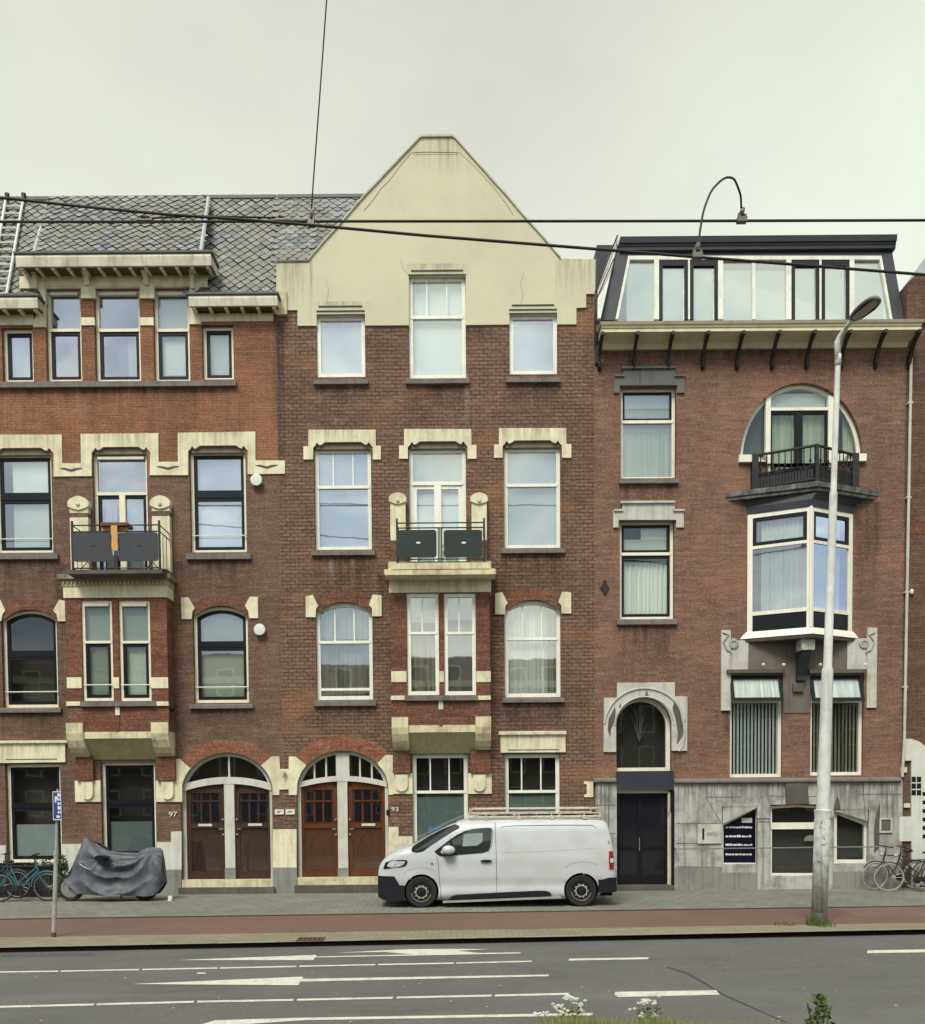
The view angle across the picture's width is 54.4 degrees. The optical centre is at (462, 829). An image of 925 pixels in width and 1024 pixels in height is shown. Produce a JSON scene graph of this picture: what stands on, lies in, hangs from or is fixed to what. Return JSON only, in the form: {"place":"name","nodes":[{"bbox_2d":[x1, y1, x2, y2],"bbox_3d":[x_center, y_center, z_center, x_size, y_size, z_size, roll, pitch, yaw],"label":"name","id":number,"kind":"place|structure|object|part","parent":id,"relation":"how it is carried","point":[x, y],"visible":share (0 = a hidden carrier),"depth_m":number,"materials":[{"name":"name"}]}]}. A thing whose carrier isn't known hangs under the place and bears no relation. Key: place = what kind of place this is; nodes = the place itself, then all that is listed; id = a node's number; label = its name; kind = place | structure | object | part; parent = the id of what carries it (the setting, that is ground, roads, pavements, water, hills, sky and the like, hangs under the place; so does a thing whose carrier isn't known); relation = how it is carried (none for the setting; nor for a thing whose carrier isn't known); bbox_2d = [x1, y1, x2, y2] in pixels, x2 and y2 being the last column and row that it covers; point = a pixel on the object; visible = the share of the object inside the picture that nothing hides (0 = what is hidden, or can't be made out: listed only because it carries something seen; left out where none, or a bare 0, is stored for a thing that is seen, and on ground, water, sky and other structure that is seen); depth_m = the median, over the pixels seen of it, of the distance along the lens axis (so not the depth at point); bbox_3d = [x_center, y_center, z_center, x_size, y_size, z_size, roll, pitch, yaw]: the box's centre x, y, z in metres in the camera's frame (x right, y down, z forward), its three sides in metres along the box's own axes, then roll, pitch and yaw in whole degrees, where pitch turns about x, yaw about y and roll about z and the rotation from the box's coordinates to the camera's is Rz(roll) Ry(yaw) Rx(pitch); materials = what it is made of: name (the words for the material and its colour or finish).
{"place":"outdoors","nodes":[
{"label":"outdoors","id":0,"kind":"place"},
{"bbox_2d":[0,194,287,894],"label":"brick house","id":1,"kind":"structure","parent":0,"point":[140,692],"depth_m":21.79,"materials":[{"name":"brown brick"}]},
{"bbox_2d":[0,192,25,293],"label":"roof ladder","id":2,"kind":"object","parent":1,"relation":"on","point":[23,194],"visible":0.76,"depth_m":22.18,"materials":[{"name":"white metal"}]},
{"bbox_2d":[4,330,33,381],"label":"window","id":3,"kind":"structure","parent":1,"relation":"in","point":[18,344],"depth_m":21.74,"materials":[{"name":"glass"}]},
{"bbox_2d":[0,455,58,559],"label":"window","id":4,"kind":"structure","parent":1,"relation":"in","point":[31,497],"depth_m":21.92,"materials":[{"name":"glass"}]},
{"bbox_2d":[0,611,61,712],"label":"window","id":5,"kind":"structure","parent":1,"relation":"in","point":[9,655],"depth_m":21.98,"materials":[{"name":"beige paint"}]},
{"bbox_2d":[2,764,67,867],"bbox_3d":[-10.468,-0.340,22.060,1.594,2.539,0.300,0,2,0],"label":"window","id":6,"kind":"structure","parent":1,"relation":"in","point":[25,840],"depth_m":22.16,"materials":[{"name":"beige paint"}]},
{"bbox_2d":[47,290,81,380],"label":"window","id":7,"kind":"structure","parent":1,"relation":"in","point":[52,333],"depth_m":21.70,"materials":[{"name":"beige paint"}]},
{"bbox_2d":[82,600,113,700],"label":"window","id":8,"kind":"structure","parent":1,"relation":"in","point":[96,615],"depth_m":21.55,"materials":[{"name":"beige paint"}]},
{"bbox_2d":[100,522,132,550],"bbox_3d":[-8.071,-6.797,21.014,0.656,0.645,0.380,0,2,0],"label":"folding table","id":9,"kind":"object","parent":1,"relation":"on","point":[114,528],"visible":1,"depth_m":20.83,"materials":[{"name":"brown wood"}]},
{"bbox_2d":[96,290,140,380],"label":"window","id":10,"kind":"structure","parent":1,"relation":"in","point":[134,351],"depth_m":21.70,"materials":[{"name":"beige paint"}]},
{"bbox_2d":[94,454,148,569],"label":"window","id":11,"kind":"structure","parent":1,"relation":"in","point":[137,511],"depth_m":21.86,"materials":[{"name":"beige paint"}]},
{"bbox_2d":[102,762,156,851],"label":"window","id":12,"kind":"structure","parent":1,"relation":"in","point":[136,836],"depth_m":22.15,"materials":[{"name":"glass"}]},
{"bbox_2d":[119,600,151,700],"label":"window","id":13,"kind":"structure","parent":1,"relation":"in","point":[134,616],"depth_m":21.55,"materials":[{"name":"beige paint"}]},
{"bbox_2d":[154,290,189,380],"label":"window","id":14,"kind":"structure","parent":1,"relation":"in","point":[172,339],"depth_m":21.79,"materials":[{"name":"glass"}]},
{"bbox_2d":[203,327,233,378],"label":"window","id":15,"kind":"structure","parent":1,"relation":"in","point":[217,342],"depth_m":21.74,"materials":[{"name":"glass"}]},
{"bbox_2d":[186,453,251,559],"bbox_3d":[-5.881,-7.830,21.801,1.567,2.617,0.350,0,2,0],"label":"window","id":16,"kind":"structure","parent":1,"relation":"in","point":[218,480],"depth_m":21.93,"materials":[{"name":"glass"}]},
{"bbox_2d":[189,607,253,708],"bbox_3d":[-5.855,-4.184,21.940,1.544,2.487,0.350,0,2,0],"label":"window","id":17,"kind":"structure","parent":1,"relation":"in","point":[220,633],"depth_m":22.07,"materials":[{"name":"glass"}]},
{"bbox_2d":[270,134,595,892],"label":"brick house","id":18,"kind":"structure","parent":0,"point":[435,426],"depth_m":21.73,"materials":[{"name":"brown brick"}]},
{"bbox_2d":[314,317,368,385],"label":"window","id":19,"kind":"structure","parent":18,"relation":"in","point":[340,351],"depth_m":21.75,"materials":[{"name":"glass"}]},
{"bbox_2d":[311,449,374,555],"bbox_3d":[-2.881,-7.914,21.799,1.535,2.594,0.350,0,2,0],"label":"window","id":20,"kind":"structure","parent":18,"relation":"in","point":[343,514],"depth_m":21.94,"materials":[{"name":"glass"}]},
{"bbox_2d":[314,603,375,706],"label":"window","id":21,"kind":"structure","parent":18,"relation":"in","point":[344,673],"depth_m":22.12,"materials":[{"name":"glass"}]},
{"bbox_2d":[407,593,438,694],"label":"window","id":22,"kind":"structure","parent":18,"relation":"in","point":[422,654],"depth_m":21.55,"materials":[{"name":"white paint"}]},
{"bbox_2d":[406,278,468,384],"bbox_3d":[-0.602,-11.959,21.621,1.523,2.568,0.300,0,2,0],"label":"window","id":23,"kind":"structure","parent":18,"relation":"in","point":[437,306],"depth_m":21.74,"materials":[{"name":"glass"}]},
{"bbox_2d":[409,449,465,561],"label":"window","id":24,"kind":"structure","parent":18,"relation":"in","point":[437,470],"depth_m":21.92,"materials":[{"name":"glass"}]},
{"bbox_2d":[412,754,467,842],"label":"window","id":25,"kind":"structure","parent":18,"relation":"in","point":[427,811],"depth_m":22.18,"materials":[{"name":"glass"}]},
{"bbox_2d":[444,593,475,694],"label":"window","id":26,"kind":"structure","parent":18,"relation":"in","point":[459,653],"depth_m":21.55,"materials":[{"name":"white paint"}]},
{"bbox_2d":[505,754,558,812],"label":"window","id":27,"kind":"structure","parent":18,"relation":"in","point":[510,801],"depth_m":22.11,"materials":[{"name":"white paint"}]},
{"bbox_2d":[500,448,564,553],"bbox_3d":[1.690,-7.954,21.799,1.551,2.572,0.350,0,2,0],"label":"window","id":28,"kind":"structure","parent":18,"relation":"in","point":[531,481],"depth_m":21.94,"materials":[{"name":"glass"}]},
{"bbox_2d":[506,316,559,383],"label":"window","id":29,"kind":"structure","parent":18,"relation":"in","point":[532,348],"depth_m":21.75,"materials":[{"name":"glass"}]},
{"bbox_2d":[502,601,564,702],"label":"window","id":30,"kind":"structure","parent":18,"relation":"in","point":[532,628],"depth_m":22.12,"materials":[{"name":"glass"}]},
{"bbox_2d":[0,934,924,1023],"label":"road","id":31,"kind":"structure","parent":0,"point":[868,979],"depth_m":11.68,"materials":[{"name":"grey asphalt"}]},
{"bbox_2d":[628,995,662,1023],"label":"wildflower","id":32,"kind":"object","parent":31,"relation":"on","point":[643,1011],"visible":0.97,"depth_m":8.52,"materials":[{"name":"white plant"}]},
{"bbox_2d":[514,1012,858,1023],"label":"verge grass","id":33,"kind":"structure","parent":31,"relation":"on","point":[577,1020],"depth_m":8.38,"materials":[{"name":"green plant"}]},
{"bbox_2d":[533,994,586,1022],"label":"wildflower","id":34,"kind":"object","parent":33,"relation":"on","point":[565,1009],"visible":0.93,"depth_m":8.55,"materials":[{"name":"white plant"}]},
{"bbox_2d":[804,991,835,1023],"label":"sapling","id":35,"kind":"object","parent":33,"relation":"on","point":[820,999],"visible":1,"depth_m":8.33,"materials":[{"name":"green plant"}]},
{"bbox_2d":[0,888,924,918],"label":"pavement","id":36,"kind":"structure","parent":0,"point":[112,905],"depth_m":19.62,"materials":[{"name":"concrete"}]},
{"bbox_2d":[0,852,30,897],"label":"bicycle","id":37,"kind":"object","parent":36,"relation":"on","point":[18,871],"visible":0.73,"depth_m":21.27,"materials":[{"name":"metal"}]},
{"bbox_2d":[0,858,58,896],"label":"bicycle","id":38,"kind":"object","parent":36,"relation":"on","point":[27,867],"visible":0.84,"depth_m":21.52,"materials":[{"name":"metal"}]},
{"bbox_2d":[0,853,61,902],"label":"bicycle","id":39,"kind":"object","parent":36,"relation":"on","point":[17,889],"visible":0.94,"depth_m":20.61,"materials":[{"name":"metal"}]},
{"bbox_2d":[51,855,69,896],"bbox_3d":[-9.621,1.120,21.596,0.534,1.055,0.515,0,2,0],"label":"shrub","id":40,"kind":"object","parent":36,"relation":"on","point":[61,865],"visible":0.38,"depth_m":21.57,"materials":[{"name":"green plant"}]},
{"bbox_2d":[58,838,166,900],"bbox_3d":[-8.039,0.902,20.622,2.499,1.457,0.763,0,2,0],"label":"covered motorcycle","id":41,"kind":"object","parent":36,"relation":"on","point":[101,870],"visible":1,"depth_m":20.46,"materials":[{"name":"fabric"}]},
{"bbox_2d":[378,807,616,907],"bbox_3d":[0.727,0.559,19.699,5.043,2.073,2.106,0,2,0],"label":"parked van","id":42,"kind":"object","parent":36,"relation":"on","point":[504,856],"visible":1,"depth_m":18.87,"materials":[{"name":"white paint"}]},
{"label":"side window","id":43,"kind":"part","parent":42,"relation":"part of","materials":[{"name":"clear glass"}]},
{"bbox_2d":[862,844,924,889],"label":"bicycle","id":44,"kind":"object","parent":36,"relation":"on","point":[866,866],"visible":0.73,"depth_m":21.71,"materials":[{"name":"metal"}]},
{"bbox_2d":[874,845,924,890],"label":"bicycle","id":45,"kind":"object","parent":36,"relation":"on","point":[917,879],"visible":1,"depth_m":21.20,"materials":[{"name":"metal"}]},
{"bbox_2d":[899,258,924,887],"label":"brick house","id":46,"kind":"structure","parent":36,"relation":"on","point":[912,818],"depth_m":21.81,"materials":[{"name":"brown brick"}]},
{"bbox_2d":[911,861,924,889],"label":"bicycle","id":47,"kind":"object","parent":36,"relation":"on","point":[915,868],"visible":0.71,"depth_m":21.42,"materials":[{"name":"metal"}]},
{"bbox_2d":[0,907,924,936],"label":"cycle path","id":48,"kind":"structure","parent":0,"point":[327,923],"depth_m":16.79,"materials":[{"name":"red asphalt"}]},
{"bbox_2d":[0,923,924,947],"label":"verge strip","id":49,"kind":"object","parent":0,"point":[99,940],"visible":0.5,"depth_m":15.25,"materials":[{"name":"grey concrete"}]},
{"bbox_2d":[51,789,62,936],"bbox_3d":[-6.825,0.581,15.226,0.388,2.542,0.125,1,3,31],"label":"parking sign","id":50,"kind":"object","parent":49,"relation":"on","point":[57,806],"visible":0.98,"depth_m":15.26,"materials":[{"name":"grey metal"}]},
{"bbox_2d":[774,912,835,926],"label":"weeds","id":51,"kind":"object","parent":49,"relation":"on","point":[810,922],"visible":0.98,"depth_m":15.92,"materials":[{"name":"green plant"}]},
{"bbox_2d":[811,295,880,923],"bbox_3d":[6.656,-3.541,15.543,0.417,10.580,1.233,-2,3,-32],"label":"street lamp","id":52,"kind":"object","parent":49,"relation":"on","point":[822,810],"visible":0.97,"depth_m":15.88,"materials":[{"name":"metal"}]},
{"bbox_2d":[0,219,924,222],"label":"overhead wire","id":53,"kind":"object","parent":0,"point":[483,221],"visible":1,"depth_m":14.62,"materials":[{"name":"black metal"}]},
{"bbox_2d":[135,215,153,223],"bbox_3d":[-5.133,-9.873,14.527,0.267,0.106,0.144,0,2,0],"label":"wire clamp","id":54,"kind":"object","parent":53,"relation":"attached to","point":[143,219],"visible":1,"depth_m":14.50,"materials":[{"name":"metal"}]},
{"bbox_2d":[148,215,276,218],"bbox_3d":[-4.131,-9.941,14.601,2.253,0.069,0.027,0,2,0],"label":"overhead wire","id":55,"kind":"object","parent":54,"relation":"attached to","point":[164,217],"visible":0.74,"depth_m":14.59,"materials":[{"name":"black metal"}]},
{"bbox_2d":[275,215,287,221],"bbox_3d":[-2.920,-9.879,14.535,0.193,0.109,0.145,0,2,0],"label":"wire clamp","id":56,"kind":"object","parent":53,"relation":"attached to","point":[280,218],"visible":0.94,"depth_m":14.49,"materials":[{"name":"metal"}]},
{"bbox_2d":[308,209,314,227],"bbox_3d":[-2.454,-9.947,14.639,0.127,0.262,0.136,0,2,0],"label":"wire insulator","id":57,"kind":"object","parent":53,"relation":"hanging from","point":[311,218],"visible":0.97,"depth_m":14.60,"materials":[{"name":"metal"}]},
{"bbox_2d":[311,0,326,208],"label":"hanging wire","id":58,"kind":"object","parent":57,"relation":"attached to","point":[319,103],"visible":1,"depth_m":13.94,"materials":[{"name":"black metal"}]},
{"bbox_2d":[736,207,747,223],"bbox_3d":[4.548,-9.996,14.633,0.167,0.237,0.140,0,2,0],"label":"wire clamp","id":59,"kind":"object","parent":53,"relation":"attached to","point":[742,217],"visible":1,"depth_m":14.59,"materials":[{"name":"metal"}]},
{"bbox_2d":[0,0,924,291],"label":"sky","id":60,"kind":"structure","parent":0,"point":[576,109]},
{"bbox_2d":[691,242,702,260],"bbox_3d":[3.524,-8.677,13.475,0.156,0.232,0.131,0,2,0],"label":"wire clamp","id":61,"kind":"object","parent":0,"point":[697,253],"visible":1,"depth_m":13.45,"materials":[{"name":"metal"}]},
{"bbox_2d":[0,196,924,275],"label":"overhead wire","id":62,"kind":"object","parent":61,"relation":"attached to","point":[457,237],"visible":1,"depth_m":13.46,"materials":[{"name":"black metal"}]},
{"bbox_2d":[698,176,741,241],"bbox_3d":[4.024,-9.575,14.060,0.119,1.552,1.589,1,3,41],"label":"jumper cable","id":63,"kind":"object","parent":61,"relation":"attached to","point":[713,188],"visible":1,"depth_m":13.98,"materials":[{"name":"black rubber"}]},
{"bbox_2d":[593,234,924,890],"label":"brick house","id":64,"kind":"structure","parent":0,"point":[713,401],"depth_m":21.83,"materials":[{"name":"brown brick"}]},
{"bbox_2d":[617,790,669,884],"bbox_3d":[4.463,0.245,22.157,1.343,2.453,0.140,0,2,0],"label":"entrance door","id":65,"kind":"structure","parent":64,"relation":"in","point":[642,815],"depth_m":22.18,"materials":[{"name":"black paint"}]},
{"bbox_2d":[616,771,673,789],"bbox_3d":[4.455,-1.199,22.052,1.395,0.449,0.300,0,2,0],"label":"door panel","id":66,"kind":"structure","parent":64,"relation":"in","point":[654,780],"depth_m":21.90,"materials":[{"name":"metal"}]},
{"bbox_2d":[616,522,676,625],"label":"window","id":67,"kind":"structure","parent":64,"relation":"in","point":[646,589],"depth_m":22.04,"materials":[{"name":"white paint"}]},
{"bbox_2d":[619,389,678,484],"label":"window","id":68,"kind":"structure","parent":64,"relation":"in","point":[645,452],"depth_m":21.96,"materials":[{"name":"glass"}]},
{"bbox_2d":[723,808,755,863],"bbox_3d":[6.822,0.152,22.174,0.872,1.395,0.100,0,2,0],"label":"sign","id":69,"kind":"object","parent":64,"relation":"in","point":[739,832],"depth_m":22.16,"materials":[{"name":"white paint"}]},
{"bbox_2d":[615,256,891,320],"bbox_3d":[6.995,-13.119,21.821,6.681,1.898,0.677,0,2,0],"label":"mansard window","id":70,"kind":"structure","parent":64,"relation":"in","point":[659,288],"depth_m":21.83,"materials":[{"name":"glass"}]},
{"bbox_2d":[730,674,780,776],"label":"window","id":71,"kind":"structure","parent":64,"relation":"in","point":[778,703],"depth_m":22.10,"materials":[{"name":"white paint"}]},
{"bbox_2d":[770,805,815,875],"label":"shop window","id":72,"kind":"structure","parent":64,"relation":"in","point":[788,825],"depth_m":22.10,"materials":[{"name":"white paint"}]},
{"bbox_2d":[747,506,852,631],"bbox_3d":[8.173,-6.199,21.497,2.545,2.815,0.740,0,2,0],"label":"bay window","id":73,"kind":"structure","parent":64,"relation":"in","point":[793,544],"depth_m":21.54,"materials":[{"name":"white paint"}]},
{"bbox_2d":[738,385,866,473],"bbox_3d":[8.168,-9.374,21.817,3.049,2.739,0.510,0,2,0],"label":"arched balcony door","id":74,"kind":"structure","parent":64,"relation":"in","point":[790,420],"depth_m":21.86,"materials":[{"name":"white paint"}]},
{"bbox_2d":[810,674,861,775],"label":"window","id":75,"kind":"structure","parent":64,"relation":"in","point":[858,703],"depth_m":22.10,"materials":[{"name":"white paint"}]},
{"bbox_2d":[834,811,865,862],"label":"shop window","id":76,"kind":"structure","parent":64,"relation":"in","point":[860,821],"depth_m":22.13,"materials":[{"name":"white paint"}]},
{"label":"ground","id":77,"kind":"structure","parent":0,"visible":0},
{"bbox_2d":[0,928,924,951],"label":"kerb","id":78,"kind":"structure","parent":77,"relation":"on","point":[164,946],"depth_m":14.79,"materials":[{"name":"concrete"}]},
{"bbox_2d":[295,937,325,940],"bbox_3d":[-2.494,1.808,14.807,0.440,0.041,0.340,0,2,0],"label":"street drain","id":79,"kind":"object","parent":78,"relation":"on","point":[310,938],"visible":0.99,"depth_m":14.75,"materials":[{"name":"metal"}]},
{"bbox_2d":[0,906,924,919],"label":"cycle path edging","id":80,"kind":"object","parent":77,"relation":"on","point":[449,912],"visible":0.25,"depth_m":18.05,"materials":[{"name":"concrete"}]}
]}

